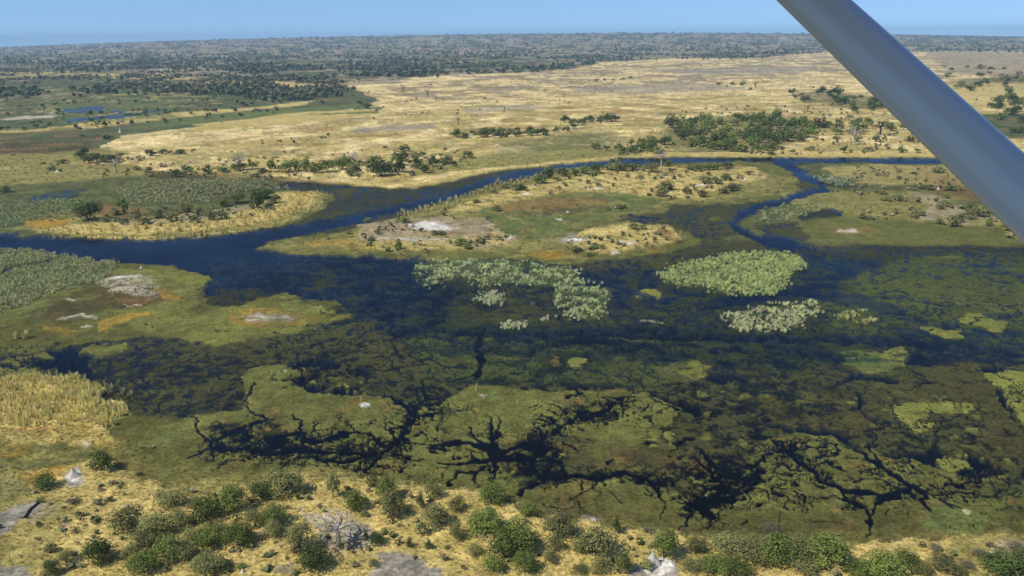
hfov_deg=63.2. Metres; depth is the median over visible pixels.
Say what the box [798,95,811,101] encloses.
tree
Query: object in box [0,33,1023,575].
ground
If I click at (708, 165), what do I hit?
bush
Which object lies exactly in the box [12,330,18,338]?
grass clump
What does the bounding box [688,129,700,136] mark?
tree
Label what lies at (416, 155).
shrub
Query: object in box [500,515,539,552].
bush
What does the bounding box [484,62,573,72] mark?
woodland
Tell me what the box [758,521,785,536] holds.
scrub
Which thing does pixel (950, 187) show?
shrub
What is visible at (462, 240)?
bush
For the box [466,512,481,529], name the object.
shrub
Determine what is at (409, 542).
bush
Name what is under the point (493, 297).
papyrus bed
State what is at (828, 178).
reed bed
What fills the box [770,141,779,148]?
tree
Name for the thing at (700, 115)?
tree
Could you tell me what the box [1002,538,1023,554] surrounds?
scrub
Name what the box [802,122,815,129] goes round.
tree
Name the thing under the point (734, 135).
tree
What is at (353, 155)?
dead tree
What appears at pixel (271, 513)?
bush
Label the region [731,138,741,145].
tree
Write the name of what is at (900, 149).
tree
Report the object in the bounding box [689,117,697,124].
tree
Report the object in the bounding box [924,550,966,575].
shrub
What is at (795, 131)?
shrub
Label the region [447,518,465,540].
shrub
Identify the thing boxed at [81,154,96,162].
tree
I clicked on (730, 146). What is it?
tree
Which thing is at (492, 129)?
tree
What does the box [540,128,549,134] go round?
tree
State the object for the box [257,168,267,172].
shrub
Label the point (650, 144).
tree
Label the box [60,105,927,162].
water
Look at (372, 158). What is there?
bush
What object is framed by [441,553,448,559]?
scrub
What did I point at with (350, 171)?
shrub
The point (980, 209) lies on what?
shrub
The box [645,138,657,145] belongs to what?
tree
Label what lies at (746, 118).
tree
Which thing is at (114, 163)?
dead tree
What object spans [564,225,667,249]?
scrub specks
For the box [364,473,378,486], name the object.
shrub
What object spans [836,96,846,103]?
tree
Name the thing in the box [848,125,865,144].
dead tree
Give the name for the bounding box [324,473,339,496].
shrub
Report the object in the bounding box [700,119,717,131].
tree
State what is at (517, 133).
shrub
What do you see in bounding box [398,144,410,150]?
tree
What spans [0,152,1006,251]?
dry grass
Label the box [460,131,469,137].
tree
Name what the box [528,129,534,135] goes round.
tree
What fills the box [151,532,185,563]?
bush
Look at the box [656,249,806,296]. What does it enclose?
papyrus bed
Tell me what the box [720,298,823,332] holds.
papyrus bed
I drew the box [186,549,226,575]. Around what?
shrub
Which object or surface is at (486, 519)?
bush
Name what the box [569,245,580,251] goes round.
shrub
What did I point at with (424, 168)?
bush
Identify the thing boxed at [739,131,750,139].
tree
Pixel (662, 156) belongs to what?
dead tree
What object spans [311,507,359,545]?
dead tree
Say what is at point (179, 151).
tree
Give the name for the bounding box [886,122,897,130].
tree
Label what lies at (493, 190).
shrub
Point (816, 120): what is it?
shrub
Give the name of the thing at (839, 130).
tree
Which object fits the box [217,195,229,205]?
bush
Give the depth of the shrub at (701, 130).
661.92 m
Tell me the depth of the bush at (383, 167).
495.34 m
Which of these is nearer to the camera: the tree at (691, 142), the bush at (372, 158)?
the bush at (372, 158)
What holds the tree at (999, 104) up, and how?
on the ground at (650, 399)
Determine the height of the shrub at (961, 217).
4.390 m
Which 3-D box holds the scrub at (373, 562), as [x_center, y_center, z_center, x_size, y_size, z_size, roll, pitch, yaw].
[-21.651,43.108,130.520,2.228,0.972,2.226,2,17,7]
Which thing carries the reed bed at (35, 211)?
on the ground at (650, 399)
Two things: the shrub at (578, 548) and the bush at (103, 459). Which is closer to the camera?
the shrub at (578, 548)
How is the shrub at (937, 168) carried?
on the ground at (650, 399)
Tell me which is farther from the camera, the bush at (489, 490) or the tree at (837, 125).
the tree at (837, 125)
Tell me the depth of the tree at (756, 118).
758.42 m
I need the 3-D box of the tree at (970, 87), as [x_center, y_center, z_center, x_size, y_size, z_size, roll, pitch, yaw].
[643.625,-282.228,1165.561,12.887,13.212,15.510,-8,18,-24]
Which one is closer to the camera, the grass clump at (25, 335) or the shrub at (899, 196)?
the grass clump at (25, 335)
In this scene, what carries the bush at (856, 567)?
on the ground at (650, 399)
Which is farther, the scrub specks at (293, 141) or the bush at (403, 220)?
the scrub specks at (293, 141)
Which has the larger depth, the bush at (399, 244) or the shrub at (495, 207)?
the shrub at (495, 207)
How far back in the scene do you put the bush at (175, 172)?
502.99 m
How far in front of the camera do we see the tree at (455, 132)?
685.91 m
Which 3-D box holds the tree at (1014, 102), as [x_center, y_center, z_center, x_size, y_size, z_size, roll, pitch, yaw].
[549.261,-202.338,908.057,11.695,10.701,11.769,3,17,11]
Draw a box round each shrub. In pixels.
[43,542,57,552]
[44,165,57,169]
[55,547,76,564]
[99,216,111,221]
[104,154,120,160]
[105,501,147,533]
[108,207,121,214]
[116,217,125,222]
[118,541,145,561]
[125,525,159,549]
[128,209,141,218]
[132,165,141,169]
[136,217,149,223]
[136,509,174,539]
[146,207,165,217]
[152,485,190,510]
[157,149,166,153]
[162,210,178,221]
[167,507,194,528]
[172,540,196,561]
[176,201,194,211]
[178,525,197,544]
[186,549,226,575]
[187,215,201,221]
[192,205,204,214]
[202,206,217,219]
[210,519,227,534]
[215,208,228,218]
[227,163,242,170]
[244,503,264,527]
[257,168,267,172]
[261,518,283,538]
[263,465,284,479]
[267,468,304,499]
[282,515,314,550]
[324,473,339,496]
[344,164,356,175]
[352,162,359,172]
[359,509,368,516]
[362,102,372,107]
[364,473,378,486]
[376,488,404,517]
[410,150,421,158]
[414,491,425,506]
[414,521,429,534]
[420,502,448,530]
[423,479,443,498]
[430,230,440,233]
[439,154,453,163]
[447,493,465,511]
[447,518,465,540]
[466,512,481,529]
[466,542,483,556]
[475,128,486,136]
[487,187,497,192]
[490,204,500,210]
[500,183,509,187]
[509,183,520,189]
[512,129,521,135]
[542,509,574,539]
[542,549,558,563]
[546,533,564,550]
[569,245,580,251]
[569,562,589,575]
[570,535,592,553]
[577,118,586,124]
[577,522,618,559]
[588,555,615,575]
[590,243,599,248]
[607,113,614,120]
[608,160,622,170]
[627,223,638,228]
[635,174,644,179]
[638,224,647,228]
[639,558,653,569]
[642,160,662,171]
[645,135,656,140]
[652,145,665,153]
[656,185,668,196]
[658,180,673,187]
[662,113,681,127]
[676,555,700,574]
[682,186,691,193]
[683,532,708,555]
[694,127,711,137]
[694,555,717,575]
[697,175,710,183]
[697,189,709,196]
[708,530,744,556]
[709,177,721,183]
[714,129,730,138]
[717,187,729,192]
[720,173,731,179]
[724,182,737,190]
[728,118,740,125]
[730,532,770,567]
[761,138,773,150]
[785,532,815,557]
[787,553,820,575]
[788,126,801,137]
[809,117,824,127]
[834,118,843,123]
[871,134,881,141]
[871,187,882,192]
[879,196,891,200]
[893,194,904,200]
[908,210,918,216]
[911,560,934,575]
[917,210,925,215]
[922,184,935,189]
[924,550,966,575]
[931,166,945,172]
[934,217,943,223]
[935,203,947,208]
[936,199,952,205]
[944,185,956,190]
[946,213,960,226]
[957,81,967,87]
[958,213,966,220]
[964,210,976,218]
[973,204,985,216]
[1001,73,1011,81]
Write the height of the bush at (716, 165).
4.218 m
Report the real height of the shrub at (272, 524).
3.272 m
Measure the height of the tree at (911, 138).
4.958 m
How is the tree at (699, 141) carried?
on the ground at (650, 399)
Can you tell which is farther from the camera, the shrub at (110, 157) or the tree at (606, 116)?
the tree at (606, 116)
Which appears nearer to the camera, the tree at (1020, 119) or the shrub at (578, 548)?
the shrub at (578, 548)
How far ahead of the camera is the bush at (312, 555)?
129.07 m
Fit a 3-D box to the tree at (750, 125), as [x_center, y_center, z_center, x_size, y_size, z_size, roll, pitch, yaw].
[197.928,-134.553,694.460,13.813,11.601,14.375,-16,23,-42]
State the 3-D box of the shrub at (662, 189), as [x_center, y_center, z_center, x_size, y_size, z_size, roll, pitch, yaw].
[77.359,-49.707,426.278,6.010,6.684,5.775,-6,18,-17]
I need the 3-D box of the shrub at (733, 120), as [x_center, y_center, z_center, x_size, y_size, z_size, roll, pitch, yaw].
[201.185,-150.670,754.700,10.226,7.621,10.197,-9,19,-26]
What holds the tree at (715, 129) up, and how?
on the ground at (650, 399)
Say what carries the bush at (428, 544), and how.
on the ground at (650, 399)
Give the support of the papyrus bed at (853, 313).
on the ground at (650, 399)
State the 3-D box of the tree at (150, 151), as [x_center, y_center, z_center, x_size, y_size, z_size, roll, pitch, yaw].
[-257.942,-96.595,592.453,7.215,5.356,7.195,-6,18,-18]
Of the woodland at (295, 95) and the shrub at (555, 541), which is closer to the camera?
the shrub at (555, 541)
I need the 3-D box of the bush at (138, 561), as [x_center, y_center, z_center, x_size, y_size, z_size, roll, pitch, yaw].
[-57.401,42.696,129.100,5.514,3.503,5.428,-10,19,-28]
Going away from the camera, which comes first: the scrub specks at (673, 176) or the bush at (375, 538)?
the bush at (375, 538)
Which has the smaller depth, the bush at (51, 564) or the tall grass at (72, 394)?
the bush at (51, 564)
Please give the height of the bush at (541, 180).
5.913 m
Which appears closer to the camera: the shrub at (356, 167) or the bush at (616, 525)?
the bush at (616, 525)
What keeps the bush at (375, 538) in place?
on the ground at (650, 399)
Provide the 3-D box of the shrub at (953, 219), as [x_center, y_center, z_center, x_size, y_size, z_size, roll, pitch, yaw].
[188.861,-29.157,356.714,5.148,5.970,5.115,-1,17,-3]
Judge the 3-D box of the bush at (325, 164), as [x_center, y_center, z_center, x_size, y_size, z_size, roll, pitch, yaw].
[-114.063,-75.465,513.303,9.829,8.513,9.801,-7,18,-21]
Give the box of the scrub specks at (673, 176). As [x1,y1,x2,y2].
[534,163,743,197]
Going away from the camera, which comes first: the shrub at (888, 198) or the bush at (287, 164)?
the shrub at (888, 198)
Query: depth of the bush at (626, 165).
506.50 m
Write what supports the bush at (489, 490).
on the ground at (650, 399)
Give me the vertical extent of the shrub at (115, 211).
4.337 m
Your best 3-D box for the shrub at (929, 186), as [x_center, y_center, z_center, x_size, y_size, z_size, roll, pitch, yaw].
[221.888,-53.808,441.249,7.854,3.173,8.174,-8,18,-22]
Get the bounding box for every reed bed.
[0,197,84,226]
[0,247,119,312]
[111,176,289,203]
[752,202,825,224]
[813,174,863,185]
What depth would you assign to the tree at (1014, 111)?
825.28 m
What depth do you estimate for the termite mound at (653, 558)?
129.49 m
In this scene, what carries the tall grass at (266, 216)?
on the ground at (650, 399)
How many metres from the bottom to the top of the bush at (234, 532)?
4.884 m
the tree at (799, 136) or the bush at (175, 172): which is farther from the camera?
the tree at (799, 136)
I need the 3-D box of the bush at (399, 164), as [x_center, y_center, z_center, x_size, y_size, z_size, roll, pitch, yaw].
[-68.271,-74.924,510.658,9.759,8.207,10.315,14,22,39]
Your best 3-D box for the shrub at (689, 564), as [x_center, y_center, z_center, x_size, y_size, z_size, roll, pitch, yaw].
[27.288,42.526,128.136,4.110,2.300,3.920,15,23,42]
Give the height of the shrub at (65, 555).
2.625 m
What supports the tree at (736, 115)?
on the ground at (650, 399)
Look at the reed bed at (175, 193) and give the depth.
460.35 m
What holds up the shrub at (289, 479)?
on the ground at (650, 399)
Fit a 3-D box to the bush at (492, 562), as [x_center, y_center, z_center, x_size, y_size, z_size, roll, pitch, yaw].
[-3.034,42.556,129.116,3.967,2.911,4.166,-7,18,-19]
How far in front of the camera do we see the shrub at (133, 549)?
132.06 m
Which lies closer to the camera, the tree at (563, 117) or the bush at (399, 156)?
the bush at (399, 156)
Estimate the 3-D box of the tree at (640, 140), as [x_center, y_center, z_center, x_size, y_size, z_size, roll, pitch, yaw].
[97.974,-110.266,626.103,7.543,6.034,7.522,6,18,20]
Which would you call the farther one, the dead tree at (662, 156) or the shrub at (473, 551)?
the dead tree at (662, 156)
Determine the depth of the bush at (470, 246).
325.61 m
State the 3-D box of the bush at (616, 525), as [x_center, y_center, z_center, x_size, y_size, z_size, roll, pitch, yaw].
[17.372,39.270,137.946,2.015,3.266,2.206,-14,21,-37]
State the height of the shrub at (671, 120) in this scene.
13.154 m
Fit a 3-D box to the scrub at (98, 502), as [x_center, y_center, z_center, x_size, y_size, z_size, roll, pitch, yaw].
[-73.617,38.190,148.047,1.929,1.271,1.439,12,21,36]
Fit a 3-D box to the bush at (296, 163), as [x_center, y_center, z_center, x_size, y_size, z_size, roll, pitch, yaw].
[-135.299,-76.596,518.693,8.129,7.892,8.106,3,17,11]
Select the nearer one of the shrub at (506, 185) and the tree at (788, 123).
the shrub at (506, 185)
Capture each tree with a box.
[73,151,84,158]
[76,147,88,152]
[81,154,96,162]
[89,152,100,161]
[104,158,122,172]
[145,149,154,155]
[174,149,184,153]
[229,151,249,169]
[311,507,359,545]
[347,151,358,162]
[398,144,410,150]
[402,150,410,161]
[449,129,460,136]
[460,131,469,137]
[463,151,473,156]
[483,128,491,135]
[488,127,495,134]
[501,130,511,136]
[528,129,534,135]
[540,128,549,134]
[560,115,568,122]
[568,118,577,123]
[590,141,601,148]
[603,114,610,120]
[613,142,622,148]
[628,144,637,151]
[635,142,645,149]
[637,138,645,142]
[643,141,654,149]
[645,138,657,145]
[655,151,668,166]
[659,137,671,144]
[672,127,684,134]
[675,114,691,127]
[676,129,689,138]
[682,119,699,130]
[687,137,695,146]
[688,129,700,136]
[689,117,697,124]
[693,134,706,144]
[694,114,704,120]
[699,113,714,124]
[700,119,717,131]
[705,144,715,149]
[708,133,720,141]
[709,141,719,148]
[712,127,727,133]
[712,139,729,146]
[714,116,727,123]
[721,124,732,131]
[728,131,740,138]
[728,144,734,150]
[730,112,743,120]
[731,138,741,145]
[733,143,747,151]
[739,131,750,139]
[740,112,751,120]
[742,131,754,139]
[743,120,756,130]
[745,137,755,144]
[748,132,762,142]
[751,115,765,122]
[751,142,762,152]
[754,110,768,121]
[757,117,774,127]
[759,127,770,135]
[760,131,776,140]
[765,115,775,121]
[767,108,783,118]
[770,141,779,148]
[771,136,782,142]
[772,118,786,127]
[774,126,792,140]
[780,120,800,128]
[788,88,798,95]
[795,117,808,129]
[795,131,807,140]
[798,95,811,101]
[800,127,814,136]
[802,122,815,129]
[816,86,826,91]
[817,117,831,127]
[831,128,842,133]
[832,85,844,94]
[833,123,841,128]
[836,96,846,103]
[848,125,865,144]
[849,104,859,110]
[860,122,868,127]
[864,117,873,123]
[873,119,888,134]
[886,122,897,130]
[897,145,906,151]
[906,136,915,141]
[965,82,977,90]
[973,81,982,86]
[990,94,1004,101]
[992,100,1005,108]
[994,112,1007,119]
[1002,91,1015,101]
[1003,107,1012,113]
[1004,86,1014,91]
[1007,107,1020,114]
[1008,94,1021,100]
[1009,98,1021,106]
[1009,127,1018,132]
[1016,125,1023,132]
[1017,116,1023,122]
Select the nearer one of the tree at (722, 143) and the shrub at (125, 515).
the shrub at (125, 515)
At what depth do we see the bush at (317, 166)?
509.89 m
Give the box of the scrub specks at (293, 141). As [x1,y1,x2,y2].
[221,59,1008,143]
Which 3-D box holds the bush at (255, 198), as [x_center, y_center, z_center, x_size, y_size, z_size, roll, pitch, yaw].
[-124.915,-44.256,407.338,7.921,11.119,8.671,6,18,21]
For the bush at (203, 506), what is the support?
on the ground at (650, 399)
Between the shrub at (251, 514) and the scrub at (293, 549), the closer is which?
the scrub at (293, 549)
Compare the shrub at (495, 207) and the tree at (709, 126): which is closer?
the shrub at (495, 207)
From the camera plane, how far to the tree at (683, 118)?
741.84 m
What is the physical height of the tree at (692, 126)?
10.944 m
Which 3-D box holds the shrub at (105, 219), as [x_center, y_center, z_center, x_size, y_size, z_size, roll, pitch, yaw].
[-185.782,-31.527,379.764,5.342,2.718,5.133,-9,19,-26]
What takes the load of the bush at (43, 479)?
on the ground at (650, 399)
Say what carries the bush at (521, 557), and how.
on the ground at (650, 399)
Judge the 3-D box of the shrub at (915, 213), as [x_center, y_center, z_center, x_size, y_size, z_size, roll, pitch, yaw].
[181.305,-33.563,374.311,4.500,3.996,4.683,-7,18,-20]
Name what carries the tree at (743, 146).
on the ground at (650, 399)
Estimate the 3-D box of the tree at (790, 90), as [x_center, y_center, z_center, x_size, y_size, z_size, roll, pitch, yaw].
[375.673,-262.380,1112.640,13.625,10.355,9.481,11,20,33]
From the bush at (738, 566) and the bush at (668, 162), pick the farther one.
the bush at (668, 162)
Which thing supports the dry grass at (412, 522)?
on the ground at (650, 399)
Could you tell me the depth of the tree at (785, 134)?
640.11 m
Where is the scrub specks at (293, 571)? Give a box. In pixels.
[0,471,1017,575]
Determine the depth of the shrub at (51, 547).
134.30 m
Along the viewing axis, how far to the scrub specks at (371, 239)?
339.70 m
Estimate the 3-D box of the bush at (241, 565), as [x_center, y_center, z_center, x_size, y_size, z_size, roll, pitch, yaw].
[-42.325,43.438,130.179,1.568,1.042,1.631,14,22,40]
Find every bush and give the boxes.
[0,185,10,191]
[32,471,56,490]
[39,559,62,575]
[69,197,103,219]
[79,536,114,566]
[86,446,115,471]
[116,197,128,213]
[123,549,160,575]
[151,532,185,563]
[171,169,181,176]
[184,164,193,171]
[188,492,221,522]
[190,523,222,549]
[201,164,214,173]
[216,484,247,514]
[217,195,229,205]
[218,166,230,172]
[220,518,256,549]
[228,190,246,202]
[235,562,246,568]
[246,478,275,500]
[248,162,257,168]
[248,187,264,206]
[255,187,274,197]
[258,502,287,527]
[266,158,277,171]
[270,194,281,201]
[276,160,294,171]
[289,159,300,170]
[296,539,332,571]
[298,156,310,168]
[309,162,322,172]
[319,159,334,171]
[333,156,352,169]
[342,489,366,511]
[365,154,379,169]
[367,157,392,175]
[368,531,384,544]
[375,474,399,497]
[389,149,405,164]
[391,159,405,170]
[394,241,402,248]
[400,216,407,222]
[405,536,412,546]
[412,157,423,167]
[419,163,429,172]
[425,539,433,548]
[428,152,437,166]
[453,238,466,244]
[463,244,473,248]
[467,506,506,536]
[477,479,505,504]
[480,552,505,572]
[486,527,523,558]
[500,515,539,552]
[511,548,538,575]
[516,184,527,189]
[518,500,537,517]
[531,173,549,183]
[540,166,556,177]
[556,167,568,175]
[568,167,581,175]
[577,165,588,173]
[587,163,603,172]
[590,171,599,176]
[611,514,622,532]
[615,548,633,571]
[620,163,632,170]
[649,525,680,559]
[662,159,673,165]
[693,164,704,170]
[701,553,734,575]
[702,163,715,169]
[711,163,724,169]
[720,161,735,167]
[720,554,752,575]
[758,530,801,568]
[805,529,850,567]
[842,557,874,575]
[860,548,911,575]
[893,546,921,566]
[977,546,1023,575]
[984,219,993,225]
[1009,548,1023,574]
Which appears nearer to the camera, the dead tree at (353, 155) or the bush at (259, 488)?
the bush at (259, 488)
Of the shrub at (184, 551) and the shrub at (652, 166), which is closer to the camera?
the shrub at (184, 551)
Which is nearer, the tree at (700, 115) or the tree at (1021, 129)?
the tree at (1021, 129)
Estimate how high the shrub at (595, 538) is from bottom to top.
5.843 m
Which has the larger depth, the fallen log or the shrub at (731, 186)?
the shrub at (731, 186)
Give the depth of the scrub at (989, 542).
133.99 m
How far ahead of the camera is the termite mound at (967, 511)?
144.19 m
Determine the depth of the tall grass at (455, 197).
427.43 m
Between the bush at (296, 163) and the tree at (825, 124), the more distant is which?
the tree at (825, 124)
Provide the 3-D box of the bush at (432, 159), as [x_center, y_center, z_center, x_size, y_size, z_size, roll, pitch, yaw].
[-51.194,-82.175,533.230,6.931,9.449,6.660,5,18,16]
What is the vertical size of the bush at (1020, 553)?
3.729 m
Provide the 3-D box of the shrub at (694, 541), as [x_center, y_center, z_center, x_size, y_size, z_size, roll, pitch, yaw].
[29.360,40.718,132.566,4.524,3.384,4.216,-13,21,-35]
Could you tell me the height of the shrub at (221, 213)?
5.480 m
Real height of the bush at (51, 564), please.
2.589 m
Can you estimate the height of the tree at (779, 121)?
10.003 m
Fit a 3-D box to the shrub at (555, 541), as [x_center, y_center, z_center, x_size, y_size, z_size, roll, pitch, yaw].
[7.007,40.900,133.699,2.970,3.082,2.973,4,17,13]
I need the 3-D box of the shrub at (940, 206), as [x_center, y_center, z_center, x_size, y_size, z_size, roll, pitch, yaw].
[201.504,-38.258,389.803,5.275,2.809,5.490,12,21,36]
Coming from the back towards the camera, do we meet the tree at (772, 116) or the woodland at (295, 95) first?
the woodland at (295, 95)
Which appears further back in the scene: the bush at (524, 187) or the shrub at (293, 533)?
the bush at (524, 187)
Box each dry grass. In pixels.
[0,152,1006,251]
[0,386,1023,575]
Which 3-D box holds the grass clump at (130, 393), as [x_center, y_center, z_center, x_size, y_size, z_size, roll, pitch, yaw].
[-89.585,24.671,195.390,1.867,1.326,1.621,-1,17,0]
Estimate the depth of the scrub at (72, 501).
148.26 m
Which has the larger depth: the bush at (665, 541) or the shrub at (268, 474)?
the shrub at (268, 474)
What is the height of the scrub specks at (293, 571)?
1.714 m
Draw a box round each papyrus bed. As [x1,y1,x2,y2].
[412,257,609,320]
[472,290,504,305]
[500,319,527,329]
[540,314,556,320]
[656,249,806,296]
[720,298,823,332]
[833,308,876,324]
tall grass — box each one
[0,369,125,426]
[47,190,333,236]
[396,167,568,217]
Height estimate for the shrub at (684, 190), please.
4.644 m
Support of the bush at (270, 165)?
on the ground at (650, 399)
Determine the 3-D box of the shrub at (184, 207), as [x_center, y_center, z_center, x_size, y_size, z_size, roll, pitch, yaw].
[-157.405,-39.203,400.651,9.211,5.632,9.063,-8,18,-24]
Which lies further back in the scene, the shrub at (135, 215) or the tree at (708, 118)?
the tree at (708, 118)
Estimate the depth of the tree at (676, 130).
676.21 m
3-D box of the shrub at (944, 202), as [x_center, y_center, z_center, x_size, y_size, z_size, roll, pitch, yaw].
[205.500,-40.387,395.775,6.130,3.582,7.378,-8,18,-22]
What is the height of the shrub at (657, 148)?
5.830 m
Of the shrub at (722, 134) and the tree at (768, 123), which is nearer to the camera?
the shrub at (722, 134)
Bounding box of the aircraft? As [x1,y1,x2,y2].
[777,0,1023,242]
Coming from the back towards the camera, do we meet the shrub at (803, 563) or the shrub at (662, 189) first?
the shrub at (662, 189)
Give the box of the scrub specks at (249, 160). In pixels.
[49,147,469,178]
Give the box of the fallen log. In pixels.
[18,498,43,517]
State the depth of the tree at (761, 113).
783.41 m
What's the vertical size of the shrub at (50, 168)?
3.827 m
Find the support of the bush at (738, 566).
on the ground at (650, 399)
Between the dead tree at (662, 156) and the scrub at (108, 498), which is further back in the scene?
the dead tree at (662, 156)
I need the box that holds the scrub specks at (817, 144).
[601,108,919,154]
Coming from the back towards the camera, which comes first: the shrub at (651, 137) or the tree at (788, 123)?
the tree at (788, 123)
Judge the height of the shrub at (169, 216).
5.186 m
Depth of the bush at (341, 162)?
521.46 m
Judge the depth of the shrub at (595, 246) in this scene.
322.91 m
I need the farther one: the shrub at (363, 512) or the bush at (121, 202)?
the bush at (121, 202)
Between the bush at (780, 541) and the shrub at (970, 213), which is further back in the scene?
the shrub at (970, 213)
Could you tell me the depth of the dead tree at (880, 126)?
675.72 m
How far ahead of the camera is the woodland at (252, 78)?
1754.27 m
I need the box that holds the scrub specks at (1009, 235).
[837,165,1014,237]
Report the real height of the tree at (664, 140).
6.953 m
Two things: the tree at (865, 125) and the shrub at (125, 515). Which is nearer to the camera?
the shrub at (125, 515)
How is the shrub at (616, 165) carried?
on the ground at (650, 399)
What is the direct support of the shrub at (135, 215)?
on the ground at (650, 399)
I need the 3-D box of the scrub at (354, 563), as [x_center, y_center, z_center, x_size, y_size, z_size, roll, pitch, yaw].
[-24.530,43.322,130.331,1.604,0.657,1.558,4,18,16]
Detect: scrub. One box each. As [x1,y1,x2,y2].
[65,497,79,505]
[92,499,102,504]
[104,496,113,501]
[289,545,298,552]
[351,561,359,566]
[367,558,379,567]
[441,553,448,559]
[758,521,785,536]
[928,542,942,551]
[959,559,975,570]
[970,547,987,558]
[984,541,996,546]
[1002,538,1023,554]
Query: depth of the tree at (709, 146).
588.42 m
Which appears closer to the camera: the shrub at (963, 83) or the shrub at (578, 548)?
the shrub at (578, 548)
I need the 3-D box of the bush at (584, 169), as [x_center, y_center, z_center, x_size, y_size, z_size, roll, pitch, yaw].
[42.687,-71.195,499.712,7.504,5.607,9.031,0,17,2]
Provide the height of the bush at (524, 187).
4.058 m
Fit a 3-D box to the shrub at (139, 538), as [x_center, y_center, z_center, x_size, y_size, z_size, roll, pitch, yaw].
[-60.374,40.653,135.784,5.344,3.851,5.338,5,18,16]
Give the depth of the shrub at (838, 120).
755.03 m
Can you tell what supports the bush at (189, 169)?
on the ground at (650, 399)
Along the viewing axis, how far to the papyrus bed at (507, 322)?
239.75 m
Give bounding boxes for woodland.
[0,31,1023,83]
[0,62,340,94]
[0,85,40,97]
[67,78,282,93]
[212,82,355,101]
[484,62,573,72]
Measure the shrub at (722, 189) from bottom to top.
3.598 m
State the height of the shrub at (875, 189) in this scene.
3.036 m
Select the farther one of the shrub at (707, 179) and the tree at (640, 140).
the tree at (640, 140)
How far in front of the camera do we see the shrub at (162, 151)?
601.27 m
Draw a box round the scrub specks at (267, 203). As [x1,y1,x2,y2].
[105,199,275,225]
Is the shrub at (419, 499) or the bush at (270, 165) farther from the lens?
the bush at (270, 165)
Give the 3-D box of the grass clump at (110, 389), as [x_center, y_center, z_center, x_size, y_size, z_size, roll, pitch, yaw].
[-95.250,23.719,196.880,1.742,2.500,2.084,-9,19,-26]
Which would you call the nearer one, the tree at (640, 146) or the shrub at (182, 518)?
the shrub at (182, 518)
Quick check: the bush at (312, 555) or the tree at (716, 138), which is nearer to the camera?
the bush at (312, 555)
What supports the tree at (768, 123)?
on the ground at (650, 399)
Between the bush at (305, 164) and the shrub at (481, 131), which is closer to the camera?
the bush at (305, 164)
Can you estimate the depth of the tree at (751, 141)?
618.66 m
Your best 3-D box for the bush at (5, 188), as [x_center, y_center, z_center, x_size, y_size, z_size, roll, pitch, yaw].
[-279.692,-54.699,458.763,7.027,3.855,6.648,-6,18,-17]
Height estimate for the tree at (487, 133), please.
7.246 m
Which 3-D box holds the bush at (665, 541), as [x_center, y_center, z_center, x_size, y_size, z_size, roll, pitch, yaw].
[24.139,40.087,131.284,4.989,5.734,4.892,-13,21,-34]
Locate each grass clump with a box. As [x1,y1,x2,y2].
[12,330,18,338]
[21,330,28,338]
[106,382,112,393]
[110,417,116,424]
[120,386,125,393]
[127,389,134,395]
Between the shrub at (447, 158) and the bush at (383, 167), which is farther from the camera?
the shrub at (447, 158)
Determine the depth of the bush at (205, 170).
511.65 m
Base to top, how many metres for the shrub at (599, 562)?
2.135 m
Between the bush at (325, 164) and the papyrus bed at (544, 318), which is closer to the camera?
the papyrus bed at (544, 318)
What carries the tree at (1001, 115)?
on the ground at (650, 399)
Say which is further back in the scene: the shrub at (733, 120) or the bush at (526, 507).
the shrub at (733, 120)
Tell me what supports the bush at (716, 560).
on the ground at (650, 399)
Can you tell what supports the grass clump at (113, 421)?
on the ground at (650, 399)
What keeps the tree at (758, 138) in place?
on the ground at (650, 399)
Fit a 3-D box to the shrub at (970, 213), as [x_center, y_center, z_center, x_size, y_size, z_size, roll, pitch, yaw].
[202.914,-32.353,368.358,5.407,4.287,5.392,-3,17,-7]
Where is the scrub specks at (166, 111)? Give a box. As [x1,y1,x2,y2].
[0,86,322,129]
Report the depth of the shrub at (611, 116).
797.98 m
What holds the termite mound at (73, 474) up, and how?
on the ground at (650, 399)
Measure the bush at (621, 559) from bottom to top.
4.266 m
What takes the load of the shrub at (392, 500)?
on the ground at (650, 399)
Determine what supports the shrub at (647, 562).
on the ground at (650, 399)
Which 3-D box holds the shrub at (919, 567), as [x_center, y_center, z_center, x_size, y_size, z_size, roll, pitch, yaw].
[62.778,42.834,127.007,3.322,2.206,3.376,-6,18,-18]
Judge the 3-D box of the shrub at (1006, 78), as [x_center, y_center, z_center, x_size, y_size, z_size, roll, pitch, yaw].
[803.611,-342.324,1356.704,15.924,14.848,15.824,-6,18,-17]
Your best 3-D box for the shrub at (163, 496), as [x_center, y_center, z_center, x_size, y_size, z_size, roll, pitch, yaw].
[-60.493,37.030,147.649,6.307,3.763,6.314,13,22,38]
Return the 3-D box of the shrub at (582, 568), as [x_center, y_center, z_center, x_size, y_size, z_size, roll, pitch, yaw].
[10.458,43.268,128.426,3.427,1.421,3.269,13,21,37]
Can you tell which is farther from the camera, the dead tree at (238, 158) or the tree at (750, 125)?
the tree at (750, 125)
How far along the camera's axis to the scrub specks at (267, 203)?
395.85 m
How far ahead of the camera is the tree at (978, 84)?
1251.32 m
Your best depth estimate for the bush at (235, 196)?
419.94 m
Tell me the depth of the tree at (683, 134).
656.62 m
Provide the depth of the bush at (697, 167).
503.73 m
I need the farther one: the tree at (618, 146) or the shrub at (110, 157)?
the tree at (618, 146)
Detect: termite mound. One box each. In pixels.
[68,467,81,478]
[646,550,661,568]
[962,509,972,514]
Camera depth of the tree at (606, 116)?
799.32 m
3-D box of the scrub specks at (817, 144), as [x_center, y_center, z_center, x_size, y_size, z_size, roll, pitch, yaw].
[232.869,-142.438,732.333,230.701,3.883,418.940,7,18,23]
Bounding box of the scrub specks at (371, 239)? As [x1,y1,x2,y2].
[361,207,508,251]

